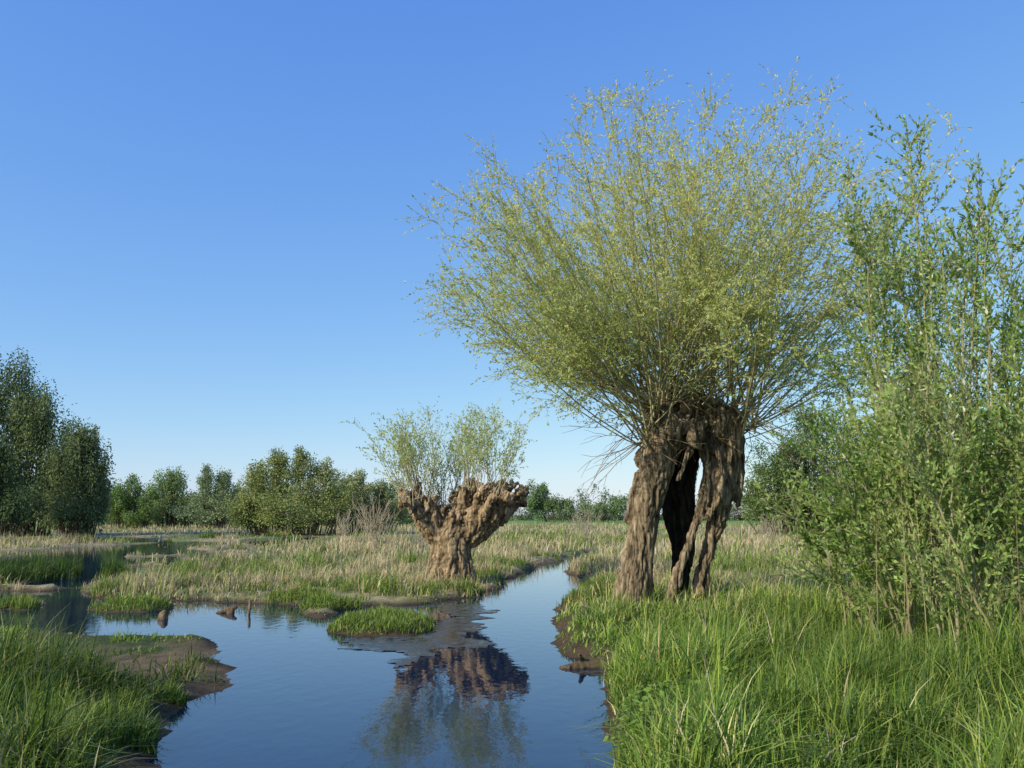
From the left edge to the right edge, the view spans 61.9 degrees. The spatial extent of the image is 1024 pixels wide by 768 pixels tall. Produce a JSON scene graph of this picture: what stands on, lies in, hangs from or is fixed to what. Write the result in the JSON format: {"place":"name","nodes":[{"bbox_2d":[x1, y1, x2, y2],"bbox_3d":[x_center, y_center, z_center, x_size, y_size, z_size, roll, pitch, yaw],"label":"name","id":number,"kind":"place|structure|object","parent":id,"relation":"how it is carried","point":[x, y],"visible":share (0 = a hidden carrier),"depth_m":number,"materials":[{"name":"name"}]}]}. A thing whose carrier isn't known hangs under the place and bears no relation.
{"place":"outdoors","nodes":[
{"label":"outdoors","id":0,"kind":"place"},
{"bbox_2d":[0,536,617,767],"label":"pond water","id":1,"kind":"structure","parent":0,"point":[303,691],"depth_m":9.01,"materials":[{"name":"blue liquid"}]},
{"bbox_2d":[0,544,128,583],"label":"sedge tussock","id":2,"kind":"object","parent":1,"relation":"on","point":[15,569],"visible":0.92,"depth_m":24.17,"materials":[{"name":"green plant"}]},
{"bbox_2d":[158,610,167,619],"bbox_3d":[-6.115,4.130,14.940,0.171,0.343,0.176,0,-9,0],"label":"tree stump","id":3,"kind":"object","parent":1,"relation":"in","point":[163,614],"visible":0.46,"depth_m":14.90,"materials":[{"name":"brown wood"}]},
{"bbox_2d":[216,606,236,612],"bbox_3d":[-5.312,4.258,15.860,0.408,0.261,0.159,0,-9,0],"label":"driftwood log","id":4,"kind":"object","parent":1,"relation":"in","point":[230,609],"visible":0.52,"depth_m":15.84,"materials":[{"name":"brown wood"}]},
{"bbox_2d":[248,600,251,613],"bbox_3d":[-4.831,4.265,15.693,0.058,0.593,0.060,0,-9,0],"label":"wooden post","id":5,"kind":"object","parent":1,"relation":"in","point":[249,606],"visible":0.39,"depth_m":15.70,"materials":[{"name":"brown wood"}]},
{"bbox_2d":[337,602,500,667],"bbox_3d":[-1.328,3.966,13.982,2.220,0.021,7.740,0,-9,0],"label":"algae mat","id":6,"kind":"object","parent":1,"relation":"on","point":[450,632],"visible":0.84,"depth_m":12.41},
{"bbox_2d":[559,653,612,668],"bbox_3d":[1.018,3.336,10.159,0.917,0.269,0.288,-2,-9,13],"label":"driftwood log","id":7,"kind":"object","parent":1,"relation":"in","point":[582,662],"visible":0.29,"depth_m":10.14,"materials":[{"name":"brown wood"}]},
{"bbox_2d":[0,515,1004,767],"bbox_3d":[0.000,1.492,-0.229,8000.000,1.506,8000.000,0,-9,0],"label":"marsh ground","id":8,"kind":"structure","parent":0,"point":[202,687],"depth_m":14.39,"materials":[{"name":"soil"}]},
{"bbox_2d":[0,432,49,538],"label":"weeping willow tree","id":9,"kind":"object","parent":8,"relation":"on","point":[10,507],"visible":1,"depth_m":59.46,"materials":[{"name":"green plant"}]},
{"bbox_2d":[0,345,80,536],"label":"weeping willow tree","id":10,"kind":"object","parent":8,"relation":"on","point":[27,421],"visible":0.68,"depth_m":71.44,"materials":[{"name":"green plant"}]},
{"bbox_2d":[25,416,115,538],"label":"weeping willow tree","id":11,"kind":"object","parent":8,"relation":"on","point":[80,502],"visible":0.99,"depth_m":65.04,"materials":[{"name":"green plant"}]},
{"bbox_2d":[103,473,161,528],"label":"deciduous tree","id":12,"kind":"object","parent":8,"relation":"on","point":[120,503],"visible":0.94,"depth_m":108.56,"materials":[{"name":"green plant"}]},
{"bbox_2d":[138,466,203,527],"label":"deciduous tree","id":13,"kind":"object","parent":8,"relation":"on","point":[171,486],"visible":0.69,"depth_m":113.63,"materials":[{"name":"green plant"}]},
{"bbox_2d":[166,463,240,527],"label":"deciduous tree","id":14,"kind":"object","parent":8,"relation":"on","point":[208,502],"visible":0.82,"depth_m":110.47,"materials":[{"name":"green plant"}]},
{"bbox_2d":[93,466,413,525],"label":"hedge trees","id":15,"kind":"object","parent":8,"relation":"on","point":[409,517],"visible":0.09,"depth_m":133.20,"materials":[{"name":"green plant"}]},
{"bbox_2d":[218,444,361,535],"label":"willow bush","id":16,"kind":"object","parent":8,"relation":"on","point":[270,506],"visible":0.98,"depth_m":73.84,"materials":[{"name":"green plant"}]},
{"bbox_2d":[334,506,363,543],"bbox_3d":[-9.390,8.203,49.506,2.005,2.220,2.207,0,-9,0],"label":"bare shrub","id":17,"kind":"object","parent":8,"relation":"on","point":[342,527],"visible":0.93,"depth_m":49.11,"materials":[{"name":"brown plant"}]},
{"bbox_2d":[307,467,408,533],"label":"willow bush","id":18,"kind":"object","parent":8,"relation":"on","point":[364,488],"visible":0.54,"depth_m":78.87,"materials":[{"name":"green plant"}]},
{"bbox_2d":[348,491,400,547],"bbox_3d":[-7.396,6.959,44.270,2.949,3.090,2.674,-6,-11,36],"label":"bare shrub","id":19,"kind":"object","parent":8,"relation":"on","point":[378,521],"visible":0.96,"depth_m":44.28,"materials":[{"name":"brown plant"}]},
{"bbox_2d":[341,396,541,583],"bbox_3d":[-1.765,3.018,21.224,4.417,5.711,3.924,6,-11,-35],"label":"pollard willow tree","id":20,"kind":"object","parent":8,"relation":"on","point":[477,514],"visible":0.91,"depth_m":21.27,"materials":[{"name":"brown plant"}]},
{"bbox_2d":[36,478,953,520],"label":"distant trees","id":21,"kind":"object","parent":8,"relation":"on","point":[738,516],"visible":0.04,"depth_m":256.82,"materials":[{"name":"green plant"}]},
{"bbox_2d":[0,562,1023,663],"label":"bank grass","id":22,"kind":"structure","parent":8,"relation":"on","point":[625,611],"depth_m":12.51,"materials":[{"name":"green plant"}]},
{"bbox_2d":[12,521,1013,539],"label":"meadow grass","id":23,"kind":"structure","parent":8,"relation":"on","point":[507,525],"depth_m":88.50,"materials":[{"name":"green plant"}]},
{"bbox_2d":[526,478,628,521],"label":"distant trees","id":24,"kind":"object","parent":8,"relation":"on","point":[542,500],"visible":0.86,"depth_m":197.37,"materials":[{"name":"green plant"}]},
{"bbox_2d":[566,507,603,535],"bbox_3d":[5.052,9.527,59.134,2.416,2.525,2.002,6,-11,-35],"label":"bare shrub","id":25,"kind":"object","parent":8,"relation":"on","point":[582,524],"visible":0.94,"depth_m":59.11,"materials":[{"name":"brown plant"}]},
{"bbox_2d":[394,57,971,607],"bbox_3d":[2.884,-0.303,14.634,9.642,9.739,10.163,0,-9,0],"label":"pollard willow tree","id":26,"kind":"object","parent":8,"relation":"on","point":[688,419],"visible":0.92,"depth_m":13.92,"materials":[{"name":"green plant"}]},
{"bbox_2d":[603,665,779,764],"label":"nettle plants","id":27,"kind":"object","parent":8,"relation":"on","point":[638,697],"visible":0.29,"depth_m":6.47,"materials":[{"name":"green plant"}]},
{"bbox_2d":[759,513,787,546],"bbox_3d":[13.687,7.571,44.400,1.655,1.919,1.623,-3,-9,21],"label":"bare shrub","id":28,"kind":"object","parent":8,"relation":"on","point":[766,526],"visible":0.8,"depth_m":44.30,"materials":[{"name":"brown plant"}]},
{"bbox_2d":[730,397,885,537],"bbox_3d":[21.929,6.128,61.921,12.638,10.309,8.351,0,-9,0],"label":"shrub","id":29,"kind":"object","parent":8,"relation":"on","point":[774,471],"visible":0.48,"depth_m":61.08,"materials":[{"name":"green plant"}]},
{"bbox_2d":[744,102,1023,652],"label":"white willow shrub","id":30,"kind":"object","parent":8,"relation":"on","point":[911,421],"visible":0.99,"depth_m":9.91,"materials":[{"name":"green plant"}]},
{"bbox_2d":[834,479,1022,661],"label":"dry reed stalks","id":31,"kind":"object","parent":8,"relation":"on","point":[924,607],"visible":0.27,"depth_m":9.20,"materials":[{"name":"beige plant"}]},
{"bbox_2d":[847,400,1022,534],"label":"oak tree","id":32,"kind":"object","parent":8,"relation":"on","point":[949,457],"visible":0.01,"depth_m":57.35,"materials":[{"name":"green plant"}]},
{"bbox_2d":[0,526,1014,565],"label":"marsh grass","id":33,"kind":"structure","parent":0,"point":[338,543],"depth_m":41.37,"materials":[{"name":"green plant"}]},
{"bbox_2d":[0,545,1022,604],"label":"marsh grass","id":34,"kind":"structure","parent":0,"point":[387,585],"depth_m":21.79,"materials":[{"name":"green plant"}]},
{"bbox_2d":[0,564,1023,767],"bbox_3d":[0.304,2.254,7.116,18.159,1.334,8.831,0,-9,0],"label":"bank grass","id":35,"kind":"structure","parent":0,"point":[722,739],"depth_m":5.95,"materials":[{"name":"green plant"}]},
{"bbox_2d":[0,528,1023,597],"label":"tussock grass","id":36,"kind":"structure","parent":0,"point":[582,563],"depth_m":24.83,"materials":[{"name":"green plant"}]},
{"bbox_2d":[0,0,1023,514],"label":"sky","id":37,"kind":"structure","parent":0,"point":[203,249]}
]}

